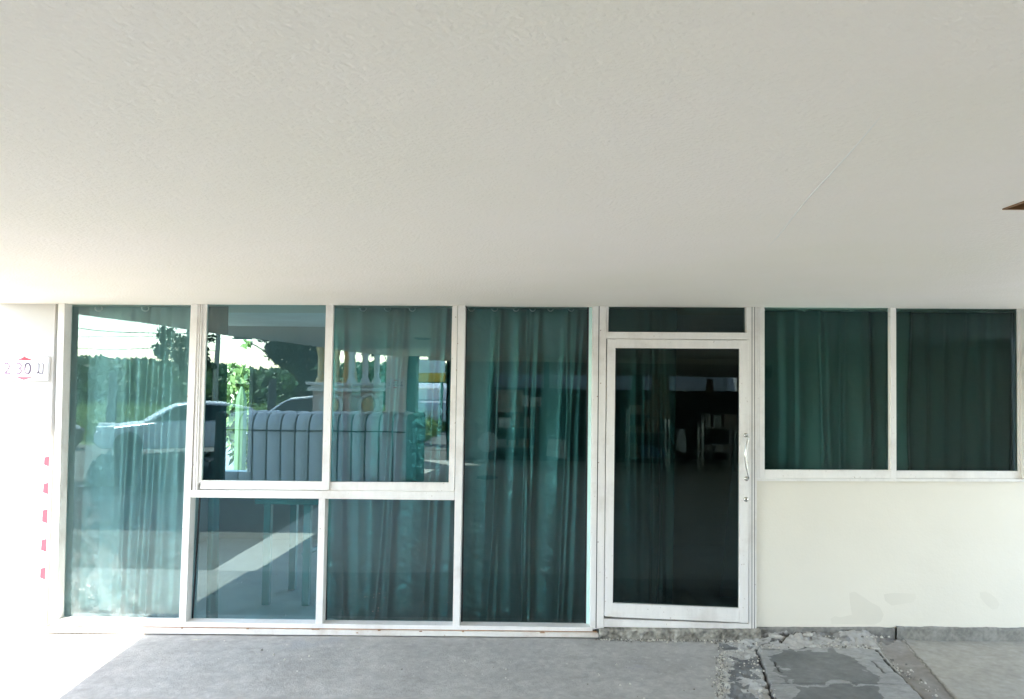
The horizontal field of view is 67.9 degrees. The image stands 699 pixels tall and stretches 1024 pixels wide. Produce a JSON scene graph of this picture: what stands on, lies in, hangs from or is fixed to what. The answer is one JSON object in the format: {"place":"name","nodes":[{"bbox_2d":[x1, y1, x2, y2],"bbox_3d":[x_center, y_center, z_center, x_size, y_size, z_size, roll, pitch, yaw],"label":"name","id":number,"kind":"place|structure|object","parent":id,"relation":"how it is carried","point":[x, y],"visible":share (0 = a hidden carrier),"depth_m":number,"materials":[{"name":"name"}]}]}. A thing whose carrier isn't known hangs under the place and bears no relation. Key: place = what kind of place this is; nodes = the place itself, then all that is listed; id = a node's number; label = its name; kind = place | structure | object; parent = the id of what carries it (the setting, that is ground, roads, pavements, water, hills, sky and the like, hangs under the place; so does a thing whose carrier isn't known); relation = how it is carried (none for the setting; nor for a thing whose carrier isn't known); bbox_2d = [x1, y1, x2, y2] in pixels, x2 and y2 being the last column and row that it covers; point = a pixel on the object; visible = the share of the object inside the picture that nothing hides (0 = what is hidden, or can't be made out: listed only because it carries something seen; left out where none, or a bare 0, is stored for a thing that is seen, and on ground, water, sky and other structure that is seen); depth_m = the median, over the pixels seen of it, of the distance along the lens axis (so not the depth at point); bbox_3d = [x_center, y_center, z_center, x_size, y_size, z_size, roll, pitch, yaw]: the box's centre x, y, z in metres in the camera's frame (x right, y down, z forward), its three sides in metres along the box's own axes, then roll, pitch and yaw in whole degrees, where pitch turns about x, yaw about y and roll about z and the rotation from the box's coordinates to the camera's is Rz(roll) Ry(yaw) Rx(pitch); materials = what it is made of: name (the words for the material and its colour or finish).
{"place":"outdoors","nodes":[
{"label":"outdoors","id":0,"kind":"place"},
{"bbox_2d":[206,498,218,617],"bbox_3d":[-2.208,1.493,5.616,0.094,1.018,0.026,1,-2,-11],"label":"curtain","id":1,"kind":"object","parent":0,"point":[212,562],"visible":0.87,"depth_m":5.61,"materials":[{"name":"teal fabric"}]},
{"bbox_2d":[225,431,246,469],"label":"ground","id":2,"kind":"structure","parent":0,"point":[230,467],"depth_m":16.84,"materials":[{"name":"white"}]},
{"bbox_2d":[0,303,57,631],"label":"wall","id":3,"kind":"structure","parent":2,"relation":"on","point":[27,426],"depth_m":5.52,"materials":[{"name":"white paint"}]},
{"bbox_2d":[0,356,49,380],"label":"height limit sign","id":4,"kind":"object","parent":3,"relation":"attached to","point":[24,368],"visible":1,"depth_m":5.53,"materials":[{"name":"white paint"}]},
{"bbox_2d":[194,497,207,544],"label":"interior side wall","id":5,"kind":"structure","parent":2,"relation":"on","point":[203,529],"depth_m":8.31,"materials":[{"name":"white paint"}]},
{"bbox_2d":[226,398,248,469],"bbox_3d":[-3.996,1.516,11.972,1.091,1.574,0.705,1,-2,1],"label":"garden shrub","id":6,"kind":"object","parent":2,"relation":"on","point":[230,446],"visible":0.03,"depth_m":11.90,"materials":[{"name":"green plant"}]},
{"bbox_2d":[226,347,249,442],"bbox_3d":[-4.237,1.071,11.182,1.150,2.390,0.802,1,-2,1],"label":"garden shrub","id":7,"kind":"object","parent":2,"relation":"on","point":[236,374],"visible":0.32,"depth_m":11.07,"materials":[{"name":"green plant"}]},
{"bbox_2d":[234,387,246,469],"bbox_3d":[-3.240,1.317,9.056,0.280,1.750,0.280,1,-2,1],"label":"potted cactus","id":8,"kind":"object","parent":2,"relation":"on","point":[240,433],"visible":0.58,"depth_m":9.03,"materials":[{"name":"plant"}]},
{"bbox_2d":[233,340,250,404],"bbox_3d":[-3.754,0.952,11.586,1.076,2.674,0.698,1,-2,1],"label":"garden shrub","id":9,"kind":"object","parent":2,"relation":"on","point":[244,348],"visible":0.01,"depth_m":11.46,"materials":[{"name":"green plant"}]},
{"bbox_2d":[219,326,324,538],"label":"back wall","id":10,"kind":"structure","parent":2,"relation":"on","point":[286,409],"depth_m":8.56,"materials":[{"name":"metal"}]},
{"bbox_2d":[228,313,325,326],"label":"interior ceiling","id":11,"kind":"structure","parent":10,"relation":"on","point":[284,319],"depth_m":7.61,"materials":[{"name":"white paint"}]},
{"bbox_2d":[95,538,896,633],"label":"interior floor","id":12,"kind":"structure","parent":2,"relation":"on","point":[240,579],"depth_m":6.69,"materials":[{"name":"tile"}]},
{"bbox_2d":[255,498,318,605],"bbox_3d":[-1.680,1.619,6.301,0.710,0.840,0.620,1,-2,1],"label":"work table","id":13,"kind":"object","parent":12,"relation":"on","point":[294,504],"visible":0.54,"depth_m":6.04,"materials":[{"name":"teal paint"}]},
{"bbox_2d":[0,630,1023,698],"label":"porch floor","id":14,"kind":"structure","parent":2,"relation":"on","point":[38,665],"depth_m":4.80,"materials":[{"name":"concrete"}]},
{"bbox_2d":[44,303,606,637],"bbox_3d":[-1.327,0.832,5.485,3.986,2.420,0.122,1,-2,1],"label":"storefront window","id":15,"kind":"structure","parent":14,"relation":"on","point":[324,490],"depth_m":5.45,"materials":[{"name":"white metal"}]},
{"bbox_2d":[604,306,756,628],"bbox_3d":[1.196,0.808,5.447,1.087,2.326,0.106,1,-2,1],"label":"door frame","id":16,"kind":"object","parent":15,"relation":"attached to","point":[703,323],"visible":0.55,"depth_m":5.43,"materials":[{"name":"white metal"}]},
{"bbox_2d":[604,339,749,622],"bbox_3d":[1.169,0.920,5.377,1.009,1.988,0.108,1,-2,1],"label":"glass door","id":17,"kind":"structure","parent":16,"relation":"attached to","point":[677,477],"depth_m":5.41,"materials":[{"name":"black glass"}]},
{"bbox_2d":[208,635,937,698],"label":"loose grit","id":18,"kind":"object","parent":14,"relation":"on","point":[717,694],"visible":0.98,"depth_m":4.96,"materials":[{"name":"grey gravel"}]},
{"bbox_2d":[769,634,782,638],"bbox_3d":[1.830,1.993,5.284,0.096,0.030,0.054,0,-3,26],"label":"concrete chunk","id":19,"kind":"object","parent":14,"relation":"on","point":[776,636],"visible":1,"depth_m":5.26,"materials":[{"name":"grey concrete"}]},
{"bbox_2d":[803,632,812,636],"bbox_3d":[2.063,1.989,5.303,0.055,0.031,0.070,-1,-3,41],"label":"concrete chunk","id":20,"kind":"object","parent":14,"relation":"on","point":[808,634],"visible":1,"depth_m":5.29,"materials":[{"name":"grey concrete"}]},
{"bbox_2d":[805,644,816,647],"bbox_3d":[2.029,2.014,5.165,0.086,0.025,0.046,1,-2,-10],"label":"concrete chunk","id":21,"kind":"object","parent":14,"relation":"on","point":[811,645],"visible":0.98,"depth_m":5.15,"materials":[{"name":"grey concrete"}]},
{"bbox_2d":[227,339,248,402],"label":"sky","id":22,"kind":"structure","parent":0,"point":[232,344],"materials":[{"name":"white"}]},
{"bbox_2d":[0,0,1023,312],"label":"soffit slab","id":23,"kind":"structure","parent":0,"point":[276,156],"depth_m":1.81,"materials":[{"name":"paint"}]},
{"bbox_2d":[203,306,228,479],"bbox_3d":[-2.245,0.339,5.659,0.251,1.350,0.020,1,-2,-1],"label":"curtain","id":24,"kind":"object","parent":23,"relation":"hanging from","point":[214,463],"visible":0.72,"depth_m":5.66,"materials":[{"name":"green fabric"}]},
{"bbox_2d":[772,310,1010,312],"bbox_3d":[2.712,-0.290,5.632,3.800,0.020,0.020,1,-2,1],"label":"curtain rod","id":25,"kind":"object","parent":23,"relation":"attached to","point":[906,311],"visible":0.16,"depth_m":5.62,"materials":[{"name":"metal"}]},
{"bbox_2d":[765,309,887,469],"bbox_3d":[2.318,0.320,5.568,0.995,1.295,0.100,1,-2,0],"label":"curtain","id":26,"kind":"object","parent":25,"relation":"hanging from","point":[826,390],"visible":0.83,"depth_m":5.58,"materials":[{"name":"green fabric"}]},
{"bbox_2d":[896,309,1014,470],"bbox_3d":[3.317,0.327,5.552,1.027,1.306,0.092,1,-2,1],"label":"curtain","id":27,"kind":"object","parent":25,"relation":"hanging from","point":[955,390],"visible":0.84,"depth_m":5.55,"materials":[{"name":"green fabric"}]},
{"bbox_3d":[-1.411,-0.328,5.741,3.950,0.020,0.020,1,-2,1],"label":"curtain rod","id":28,"kind":"object","parent":23,"relation":"attached to","visible":0},
{"bbox_2d":[65,306,190,617],"bbox_3d":[-2.903,0.823,5.682,1.004,2.332,0.094,1,-2,1],"label":"curtain","id":29,"kind":"object","parent":28,"relation":"hanging from","point":[128,408],"visible":0.91,"depth_m":5.69,"materials":[{"name":"teal fabric"}]},
{"bbox_2d":[327,307,457,620],"bbox_3d":[-0.875,0.843,5.635,1.045,2.348,0.098,1,-2,1],"label":"curtain","id":30,"kind":"object","parent":28,"relation":"hanging from","point":[390,559],"visible":0.81,"depth_m":5.65,"materials":[{"name":"teal fabric"}]},
{"bbox_2d":[461,307,588,622],"bbox_3d":[0.101,0.845,5.605,0.996,2.355,0.131,1,-2,1],"label":"curtain","id":31,"kind":"object","parent":28,"relation":"hanging from","point":[525,480],"visible":0.9,"depth_m":5.63,"materials":[{"name":"teal fabric"}]},
{"label":"porch slab","id":32,"kind":"structure","parent":0,"visible":0},
{"bbox_2d":[599,627,760,641],"bbox_3d":[1.173,2.029,5.343,1.128,0.154,0.086,1,-2,1],"label":"door step","id":33,"kind":"object","parent":32,"relation":"on","point":[676,634],"depth_m":5.32,"materials":[{"name":"concrete"}]},
{"bbox_2d":[756,481,1023,641],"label":"wall","id":34,"kind":"structure","parent":32,"relation":"on","point":[928,561],"depth_m":5.38,"materials":[{"name":"beige paint"}]},
{"bbox_2d":[757,307,1023,481],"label":"sliding window","id":35,"kind":"structure","parent":34,"relation":"on","point":[891,473],"depth_m":5.40,"materials":[{"name":"white metal"}]},
{"bbox_2d":[1011,310,1015,470],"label":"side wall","id":36,"kind":"structure","parent":34,"relation":"on","point":[1015,393],"depth_m":5.53,"materials":[{"name":"white paint"}]}
]}

